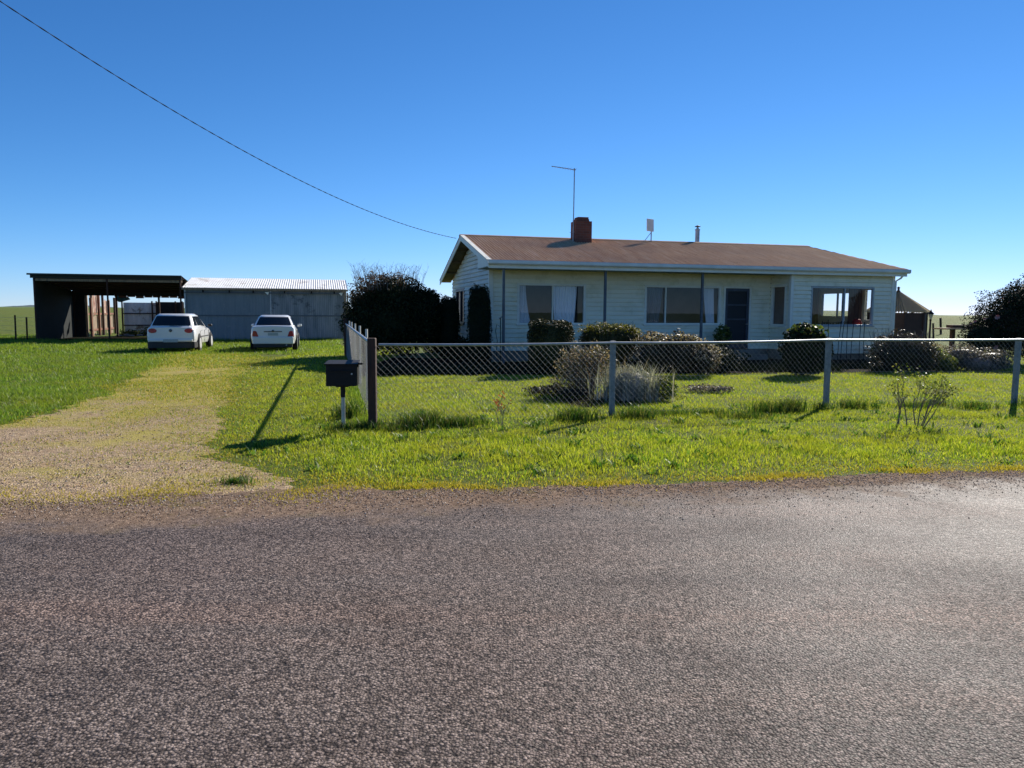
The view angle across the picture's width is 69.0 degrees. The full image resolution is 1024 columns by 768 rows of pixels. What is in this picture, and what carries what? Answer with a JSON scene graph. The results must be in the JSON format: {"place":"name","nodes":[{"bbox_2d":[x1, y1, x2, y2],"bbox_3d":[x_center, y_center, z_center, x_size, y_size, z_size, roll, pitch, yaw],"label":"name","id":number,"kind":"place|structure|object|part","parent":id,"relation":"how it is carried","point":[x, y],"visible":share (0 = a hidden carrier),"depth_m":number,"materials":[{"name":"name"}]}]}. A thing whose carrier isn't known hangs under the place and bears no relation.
{"place":"outdoors","nodes":[
{"label":"outdoors","id":0,"kind":"place"},
{"bbox_2d":[4,305,112,307],"bbox_3d":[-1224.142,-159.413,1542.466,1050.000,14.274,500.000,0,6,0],"label":"hills","id":1,"kind":"structure","parent":0,"point":[30,306],"depth_m":1439.67,"materials":[{"name":"green plant"}]},
{"bbox_2d":[0,352,170,383],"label":"lawn grass","id":2,"kind":"structure","parent":0,"point":[108,359],"depth_m":20.88,"materials":[{"name":"green plant"}]},
{"bbox_2d":[0,352,345,502],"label":"driveway","id":3,"kind":"structure","parent":0,"point":[134,478],"depth_m":8.46,"materials":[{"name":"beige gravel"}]},
{"bbox_2d":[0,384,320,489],"bbox_3d":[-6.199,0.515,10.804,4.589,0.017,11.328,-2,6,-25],"label":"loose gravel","id":4,"kind":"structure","parent":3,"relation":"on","point":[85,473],"depth_m":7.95,"materials":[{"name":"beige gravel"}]},
{"bbox_2d":[0,470,1023,767],"bbox_3d":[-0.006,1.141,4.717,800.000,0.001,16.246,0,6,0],"label":"road","id":5,"kind":"structure","parent":0,"point":[882,632],"depth_m":3.75,"materials":[{"name":"grey asphalt"}]},
{"bbox_2d":[0,307,1023,490],"bbox_3d":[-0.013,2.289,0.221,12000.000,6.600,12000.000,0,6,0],"label":"ground","id":6,"kind":"structure","parent":0,"point":[7,314],"depth_m":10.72,"materials":[{"name":"plant"}]},
{"bbox_2d":[0,315,34,339],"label":"wire paddock fence","id":7,"kind":"object","parent":6,"relation":"on","point":[14,317],"visible":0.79,"depth_m":38.23,"materials":[{"name":"grey"}]},
{"bbox_2d":[0,381,114,424],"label":"lawn grass","id":8,"kind":"structure","parent":6,"relation":"on","point":[29,389],"depth_m":13.62,"materials":[{"name":"green plant"}]},
{"bbox_2d":[85,295,116,336],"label":"timber stock pen","id":9,"kind":"object","parent":6,"relation":"on","point":[98,323],"visible":0.89,"depth_m":46.22,"materials":[{"name":"paint"}]},
{"bbox_2d":[26,273,186,340],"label":"open machinery shed","id":10,"kind":"structure","parent":6,"relation":"on","point":[59,307],"depth_m":40.62,"materials":[{"name":"grey metal"}]},
{"bbox_2d":[117,296,129,301],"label":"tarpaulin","id":11,"kind":"object","parent":10,"relation":"hanging from","point":[122,299],"visible":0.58,"depth_m":44.70,"materials":[{"name":"teal plastic"}]},
{"bbox_2d":[119,327,147,335],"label":"weed clump","id":12,"kind":"object","parent":6,"relation":"on","point":[133,332],"visible":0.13,"depth_m":45.66,"materials":[{"name":"green plant"}]},
{"bbox_2d":[121,301,184,335],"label":"corrugated iron fence","id":13,"kind":"object","parent":6,"relation":"on","point":[138,316],"visible":0.54,"depth_m":46.44,"materials":[{"name":"grey metal"}]},
{"bbox_2d":[0,333,343,354],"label":"lawn grass","id":14,"kind":"structure","parent":6,"relation":"on","point":[22,345],"depth_m":31.39,"materials":[{"name":"green plant"}]},
{"bbox_2d":[85,369,258,400],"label":"lawn grass","id":15,"kind":"structure","parent":6,"relation":"on","point":[198,384],"depth_m":15.73,"materials":[{"name":"green plant"}]},
{"bbox_2d":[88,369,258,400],"bbox_3d":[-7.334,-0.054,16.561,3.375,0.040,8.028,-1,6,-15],"label":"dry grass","id":16,"kind":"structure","parent":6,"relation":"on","point":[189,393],"depth_m":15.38,"materials":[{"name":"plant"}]},
{"bbox_2d":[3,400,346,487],"bbox_3d":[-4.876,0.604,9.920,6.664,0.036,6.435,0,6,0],"label":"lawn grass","id":17,"kind":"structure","parent":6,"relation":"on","point":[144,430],"depth_m":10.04,"materials":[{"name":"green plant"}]},
{"bbox_2d":[147,314,212,350],"bbox_3d":[-13.404,-2.113,30.260,2.132,1.485,4.262,-1,6,-13],"label":"parked car","id":18,"kind":"object","parent":6,"relation":"on","point":[178,331],"visible":0.97,"depth_m":28.40,"materials":[{"name":"white paint"}]},
{"bbox_3d":[-13.008,-2.420,28.512,1.374,0.359,0.407,-1,6,-13],"label":"rear window","id":19,"kind":"part","parent":18,"relation":"part of","materials":[{"name":"black glass"}]},
{"bbox_2d":[20,336,382,429],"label":"grass tufts","id":20,"kind":"object","parent":6,"relation":"on","point":[355,393],"visible":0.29,"depth_m":14.75,"materials":[{"name":"green plant"}]},
{"bbox_2d":[0,474,406,515],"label":"dry grass","id":21,"kind":"structure","parent":6,"relation":"on","point":[161,489],"depth_m":6.47,"materials":[{"name":"beige plant"}]},
{"bbox_2d":[145,349,268,369],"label":"lawn grass","id":22,"kind":"structure","parent":6,"relation":"on","point":[215,357],"depth_m":24.36,"materials":[{"name":"green plant"}]},
{"bbox_2d":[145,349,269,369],"bbox_3d":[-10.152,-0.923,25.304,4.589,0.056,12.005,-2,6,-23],"label":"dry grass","id":23,"kind":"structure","parent":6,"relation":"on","point":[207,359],"depth_m":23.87,"materials":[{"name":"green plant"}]},
{"bbox_2d":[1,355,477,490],"bbox_3d":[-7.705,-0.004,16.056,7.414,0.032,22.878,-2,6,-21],"label":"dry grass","id":24,"kind":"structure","parent":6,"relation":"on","point":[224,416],"depth_m":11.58,"materials":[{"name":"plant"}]},
{"bbox_2d":[0,355,479,490],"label":"lawn grass","id":25,"kind":"structure","parent":6,"relation":"on","point":[260,380],"depth_m":11.80,"materials":[{"name":"green plant"}]},
{"bbox_2d":[181,277,347,339],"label":"closed iron shed","id":26,"kind":"structure","parent":6,"relation":"on","point":[229,308],"depth_m":40.24,"materials":[{"name":"metal"}]},
{"bbox_2d":[250,315,301,350],"bbox_3d":[-9.898,-2.171,31.267,2.072,1.445,4.509,-1,6,-14],"label":"parked car","id":27,"kind":"object","parent":6,"relation":"on","point":[273,331],"visible":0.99,"depth_m":29.26,"materials":[{"name":"white paint"}]},
{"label":"rear window","id":28,"kind":"part","parent":27,"relation":"part of","materials":[{"name":"black glass"}]},
{"bbox_2d":[324,360,362,430],"bbox_3d":[-2.239,0.181,10.002,0.485,0.990,0.330,0,6,-4],"label":"mailbox","id":29,"kind":"object","parent":6,"relation":"on","point":[342,374],"visible":0.98,"depth_m":9.84,"materials":[{"name":"black metal"}]},
{"bbox_2d":[338,290,365,355],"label":"round bush","id":30,"kind":"object","parent":6,"relation":"on","point":[348,306],"visible":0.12,"depth_m":26.20,"materials":[{"name":"green plant"}]},
{"bbox_2d":[344,318,376,429],"bbox_3d":[-3.729,-0.766,17.580,0.146,1.400,15.631,-1,6,-14],"label":"side chain link fence","id":31,"kind":"object","parent":6,"relation":"on","point":[370,354],"visible":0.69,"depth_m":11.92,"materials":[{"name":"metal"}]},
{"bbox_2d":[344,261,442,356],"bbox_3d":[-4.092,-2.626,25.768,3.476,3.399,2.653,0,6,0],"label":"round bush","id":32,"kind":"object","parent":6,"relation":"on","point":[388,308],"visible":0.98,"depth_m":25.16,"materials":[{"name":"green plant"}]},
{"bbox_2d":[423,288,443,353],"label":"round bush","id":33,"kind":"object","parent":6,"relation":"on","point":[435,349],"visible":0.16,"depth_m":28.26,"materials":[{"name":"green plant"}]},
{"bbox_2d":[438,294,460,357],"bbox_3d":[-2.174,-1.990,25.925,0.832,2.248,0.838,0,6,0],"label":"columnar conifer","id":34,"kind":"object","parent":6,"relation":"on","point":[450,324],"visible":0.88,"depth_m":25.65,"materials":[{"name":"green plant"}]},
{"bbox_2d":[492,388,511,425],"bbox_3d":[-0.141,0.323,10.482,0.289,0.542,0.235,0,6,0],"label":"red leaf sapling","id":35,"kind":"object","parent":6,"relation":"on","point":[496,403],"visible":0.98,"depth_m":10.50,"materials":[{"name":"plant"}]},
{"bbox_2d":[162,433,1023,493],"bbox_3d":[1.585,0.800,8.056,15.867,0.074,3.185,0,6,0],"label":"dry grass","id":36,"kind":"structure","parent":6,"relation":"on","point":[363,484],"depth_m":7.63,"materials":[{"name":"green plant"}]},
{"bbox_2d":[524,392,686,406],"bbox_3d":[1.825,0.239,13.972,3.078,0.044,2.227,-2,6,-23],"label":"garden bed","id":37,"kind":"object","parent":6,"relation":"on","point":[579,402],"visible":0.44,"depth_m":13.39,"materials":[{"name":"soil"}]},
{"bbox_2d":[522,385,593,395],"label":"dark plant","id":38,"kind":"object","parent":37,"relation":"on","point":[548,390],"visible":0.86,"depth_m":14.24,"materials":[{"name":"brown plant"}]},
{"bbox_2d":[547,337,616,394],"bbox_3d":[1.350,-0.357,14.327,1.374,1.171,1.049,0,6,0],"label":"pink shrub","id":39,"kind":"object","parent":37,"relation":"on","point":[589,358],"visible":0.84,"depth_m":14.18,"materials":[{"name":"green plant"}]},
{"bbox_2d":[584,360,679,402],"bbox_3d":[2.162,-0.137,13.678,1.934,0.870,1.250,0,6,0],"label":"lavender bush","id":40,"kind":"object","parent":37,"relation":"on","point":[647,390],"visible":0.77,"depth_m":13.40,"materials":[{"name":"grey plant"}]},
{"bbox_2d":[654,375,678,399],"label":"rosette plant","id":41,"kind":"object","parent":37,"relation":"on","point":[664,386],"visible":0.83,"depth_m":13.47,"materials":[{"name":"green plant"}]},
{"bbox_2d":[204,394,1023,485],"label":"grass tufts","id":42,"kind":"object","parent":6,"relation":"on","point":[414,421],"visible":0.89,"depth_m":11.14,"materials":[{"name":"green plant"}]},
{"bbox_2d":[241,400,1023,477],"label":"lawn weeds","id":43,"kind":"object","parent":6,"relation":"on","point":[537,421],"visible":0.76,"depth_m":9.51,"materials":[{"name":"plant"}]},
{"bbox_2d":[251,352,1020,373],"bbox_3d":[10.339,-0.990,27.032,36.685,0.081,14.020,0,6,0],"label":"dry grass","id":44,"kind":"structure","parent":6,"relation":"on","point":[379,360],"depth_m":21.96,"materials":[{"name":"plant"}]},
{"bbox_2d":[279,463,1023,497],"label":"dry grass","id":45,"kind":"structure","parent":6,"relation":"on","point":[796,475],"depth_m":7.03,"materials":[{"name":"green plant"}]},
{"bbox_2d":[361,358,965,376],"bbox_3d":[4.171,-0.567,22.648,17.516,0.001,7.414,0,6,-6],"label":"garden bed","id":46,"kind":"object","parent":6,"relation":"on","point":[397,361],"visible":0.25,"depth_m":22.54,"materials":[{"name":"green plant"}]},
{"bbox_2d":[451,335,469,359],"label":"bush","id":47,"kind":"object","parent":46,"relation":"on","point":[457,349],"visible":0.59,"depth_m":24.41,"materials":[{"name":"green plant"}]},
{"bbox_2d":[466,283,492,363],"bbox_3d":[-0.988,-1.811,22.682,0.881,2.529,0.857,0,6,0],"label":"columnar conifer","id":48,"kind":"object","parent":46,"relation":"on","point":[479,324],"visible":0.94,"depth_m":22.40,"materials":[{"name":"green plant"}]},
{"bbox_2d":[495,317,500,362],"bbox_3d":[-0.381,-1.381,23.345,0.300,1.451,0.028,-1,6,-15],"label":"garden tap","id":49,"kind":"object","parent":46,"relation":"on","point":[500,340],"visible":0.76,"depth_m":23.33,"materials":[{"name":"black metal"}]},
{"bbox_2d":[526,318,574,372],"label":"clipped shrub","id":50,"kind":"object","parent":46,"relation":"on","point":[552,331],"visible":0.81,"depth_m":19.04,"materials":[{"name":"green plant"}]},
{"bbox_2d":[574,319,642,365],"bbox_3d":[2.590,-1.080,19.858,1.867,1.310,1.399,0,6,0],"label":"golden shrub","id":51,"kind":"object","parent":46,"relation":"on","point":[609,332],"visible":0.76,"depth_m":19.55,"materials":[{"name":"green plant"}]},
{"bbox_2d":[672,344,751,372],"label":"dark ground shrub","id":52,"kind":"object","parent":46,"relation":"on","point":[728,361],"visible":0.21,"depth_m":20.01,"materials":[{"name":"green plant"}]},
{"bbox_2d":[713,323,732,351],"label":"potted plant","id":53,"kind":"object","parent":46,"relation":"on","point":[720,334],"visible":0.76,"depth_m":25.38,"materials":[{"name":"green plant"}]},
{"bbox_2d":[822,320,864,360],"bbox_3d":[11.158,-1.458,25.098,1.761,1.396,0.041,-1,6,-15],"label":"wire trellis","id":54,"kind":"object","parent":46,"relation":"on","point":[828,322],"visible":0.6,"depth_m":25.12,"materials":[{"name":"black metal"}]},
{"bbox_2d":[863,328,942,371],"bbox_3d":[10.915,-0.978,20.820,1.935,1.279,1.614,-3,6,-27],"label":"brown bush","id":55,"kind":"object","parent":46,"relation":"on","point":[899,353],"visible":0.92,"depth_m":20.47,"materials":[{"name":"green plant"}]},
{"bbox_2d":[929,352,958,370],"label":"green round shrub","id":56,"kind":"object","parent":46,"relation":"on","point":[944,360],"visible":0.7,"depth_m":20.73,"materials":[{"name":"green plant"}]},
{"bbox_2d":[440,166,910,363],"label":"house","id":57,"kind":"structure","parent":6,"relation":"on","point":[743,291],"depth_m":25.62,"materials":[{"name":"painted timber weatherboard"},{"name":"iron"},{"name":"glass"}]},
{"bbox_2d":[0,1,452,237],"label":"power cable","id":58,"kind":"object","parent":57,"relation":"attached to","point":[190,120],"visible":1,"depth_m":14.47,"materials":[{"name":"black rubber"}]},
{"bbox_2d":[456,288,464,324],"bbox_3d":[-1.987,-2.983,28.699,0.135,1.367,1.730,-1,6,-15],"label":"window","id":59,"kind":"structure","parent":57,"relation":"in","point":[462,289],"depth_m":28.59,"materials":[{"name":"paint"}]},
{"bbox_2d":[516,283,586,325],"bbox_3d":[1.287,-2.595,24.397,2.420,1.385,0.240,-1,6,-15],"label":"window","id":60,"kind":"structure","parent":57,"relation":"in","point":[563,297],"depth_m":24.55,"materials":[{"name":"paint"}]},
{"bbox_2d":[643,285,721,325],"bbox_3d":[5.852,-2.688,25.615,2.950,1.385,0.240,-1,6,-15],"label":"window","id":61,"kind":"structure","parent":57,"relation":"in","point":[653,293],"depth_m":25.48,"materials":[{"name":"paint"}]},
{"bbox_2d":[725,288,749,347],"bbox_3d":[7.872,-2.296,26.116,0.950,2.090,0.141,-1,6,-15],"label":"door","id":62,"kind":"structure","parent":57,"relation":"in","point":[737,299],"depth_m":26.14,"materials":[{"name":"blue metal"}]},
{"bbox_2d":[768,284,787,326],"bbox_3d":[9.276,-2.725,25.932,0.135,1.465,0.940,-1,6,-15],"label":"window","id":63,"kind":"structure","parent":57,"relation":"in","point":[772,324],"depth_m":26.21,"materials":[{"name":"paint"}]},
{"bbox_2d":[821,293,848,315],"bbox_3d":[12.672,-3.093,29.143,0.135,1.093,1.730,-1,6,-15],"label":"window","id":64,"kind":"structure","parent":57,"relation":"in","point":[822,300],"depth_m":29.05,"materials":[{"name":"white glass"}]},
{"bbox_2d":[810,286,874,326],"bbox_3d":[11.433,-2.673,25.812,2.610,1.381,0.135,-1,6,-15],"label":"window","id":65,"kind":"structure","parent":57,"relation":"in","point":[844,288],"depth_m":25.83,"materials":[{"name":"white glass"}]},
{"bbox_2d":[864,289,870,319],"bbox_3d":[13.141,-2.897,27.401,0.135,1.243,0.500,-1,6,-15],"label":"window","id":66,"kind":"structure","parent":57,"relation":"in","point":[866,289],"depth_m":27.54,"materials":[{"name":"paint"}]},
{"bbox_2d":[630,328,725,374],"bbox_3d":[4.158,-0.816,18.950,2.413,1.206,1.305,0,6,0],"label":"pale shrub","id":67,"kind":"object","parent":6,"relation":"on","point":[676,348],"visible":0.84,"depth_m":18.71,"materials":[{"name":"green plant"}]},
{"bbox_2d":[376,338,1023,423],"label":"chain link fence","id":68,"kind":"object","parent":6,"relation":"on","point":[612,370],"visible":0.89,"depth_m":11.85,"materials":[{"name":"metal"}]},
{"bbox_2d":[681,383,734,392],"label":"dark plant","id":69,"kind":"object","parent":6,"relation":"on","point":[707,386],"visible":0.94,"depth_m":14.95,"materials":[{"name":"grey plant"}]},
{"bbox_2d":[777,322,834,374],"bbox_3d":[7.550,-0.910,19.212,1.364,1.410,1.430,0,6,0],"label":"dark leafy bush","id":70,"kind":"object","parent":6,"relation":"on","point":[804,331],"visible":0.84,"depth_m":18.87,"materials":[{"name":"green plant"}]},
{"bbox_2d":[867,287,929,338],"bbox_3d":[18.518,-3.223,35.846,2.746,2.920,2.746,-1,6,-10],"label":"gazebo","id":71,"kind":"object","parent":6,"relation":"on","point":[917,321],"visible":0.46,"depth_m":34.76,"materials":[{"name":"grey metal"}]},
{"bbox_2d":[865,341,953,359],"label":"grey mound shrub","id":72,"kind":"object","parent":6,"relation":"on","point":[927,342],"visible":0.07,"depth_m":24.58,"materials":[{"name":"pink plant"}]},
{"bbox_2d":[883,363,961,426],"bbox_3d":[5.846,0.152,10.635,1.064,0.922,0.549,0,6,0],"label":"bare rose bush","id":73,"kind":"object","parent":6,"relation":"on","point":[936,392],"visible":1,"depth_m":10.62,"materials":[{"name":"green plant"}]},
{"bbox_2d":[928,310,933,338],"bbox_3d":[19.014,-2.490,33.908,0.320,1.840,0.277,0,6,0],"label":"garden lamp post","id":74,"kind":"object","parent":6,"relation":"on","point":[930,313],"visible":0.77,"depth_m":33.84,"materials":[{"name":"black metal"}]},
{"bbox_2d":[932,323,934,342],"bbox_3d":[22.565,-2.681,39.918,0.197,1.158,0.095,0,6,0],"label":"fence post","id":75,"kind":"object","parent":6,"relation":"on","point":[933,331],"visible":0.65,"depth_m":39.87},
{"bbox_2d":[939,318,941,333],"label":"fence post","id":76,"kind":"object","parent":6,"relation":"on","point":[940,322],"visible":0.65,"depth_m":49.80,"materials":[{"name":"wood"}]},
{"bbox_2d":[933,325,969,349],"bbox_3d":[18.010,-1.783,29.965,1.800,1.180,0.800,0,6,-8],"label":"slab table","id":77,"kind":"object","parent":6,"relation":"on","point":[952,328],"visible":0.48,"depth_m":29.82,"materials":[{"name":"wood"}]},
{"bbox_2d":[943,343,1013,370],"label":"grey mound shrub","id":78,"kind":"object","parent":6,"relation":"on","point":[973,358],"visible":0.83,"depth_m":21.09,"materials":[{"name":"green plant"}]},
{"bbox_2d":[956,273,1023,360],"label":"camellia tree","id":79,"kind":"object","parent":6,"relation":"on","point":[1004,319],"visible":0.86,"depth_m":23.58,"materials":[{"name":"green plant"}]},
{"bbox_2d":[0,470,1023,541],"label":"loose gravel","id":80,"kind":"structure","parent":0,"point":[441,489],"depth_m":6.45,"materials":[{"name":"grey gravel"}]},
{"bbox_2d":[0,0,1023,314],"label":"sky","id":81,"kind":"structure","parent":0,"point":[889,132],"materials":[{"name":"blue"}]},
{"bbox_2d":[167,395,1023,438],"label":"lawn grass","id":82,"kind":"structure","parent":0,"point":[950,412],"depth_m":11.13,"materials":[{"name":"green plant"}]},
{"bbox_2d":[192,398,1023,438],"bbox_3d":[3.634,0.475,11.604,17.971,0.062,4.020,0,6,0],"label":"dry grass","id":83,"kind":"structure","parent":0,"point":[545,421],"depth_m":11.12,"materials":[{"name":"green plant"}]},
{"bbox_2d":[214,368,1023,402],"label":"lawn grass","id":84,"kind":"structure","parent":0,"point":[963,377],"depth_m":16.20,"materials":[{"name":"green plant"}]},
{"bbox_2d":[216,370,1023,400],"bbox_3d":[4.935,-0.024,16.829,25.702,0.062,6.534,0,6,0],"label":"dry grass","id":85,"kind":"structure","parent":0,"point":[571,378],"depth_m":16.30,"materials":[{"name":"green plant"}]},
{"bbox_2d":[252,346,1023,373],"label":"lawn grass","id":86,"kind":"structure","parent":0,"point":[329,358],"depth_m":23.15,"materials":[{"name":"green plant"}]}
]}

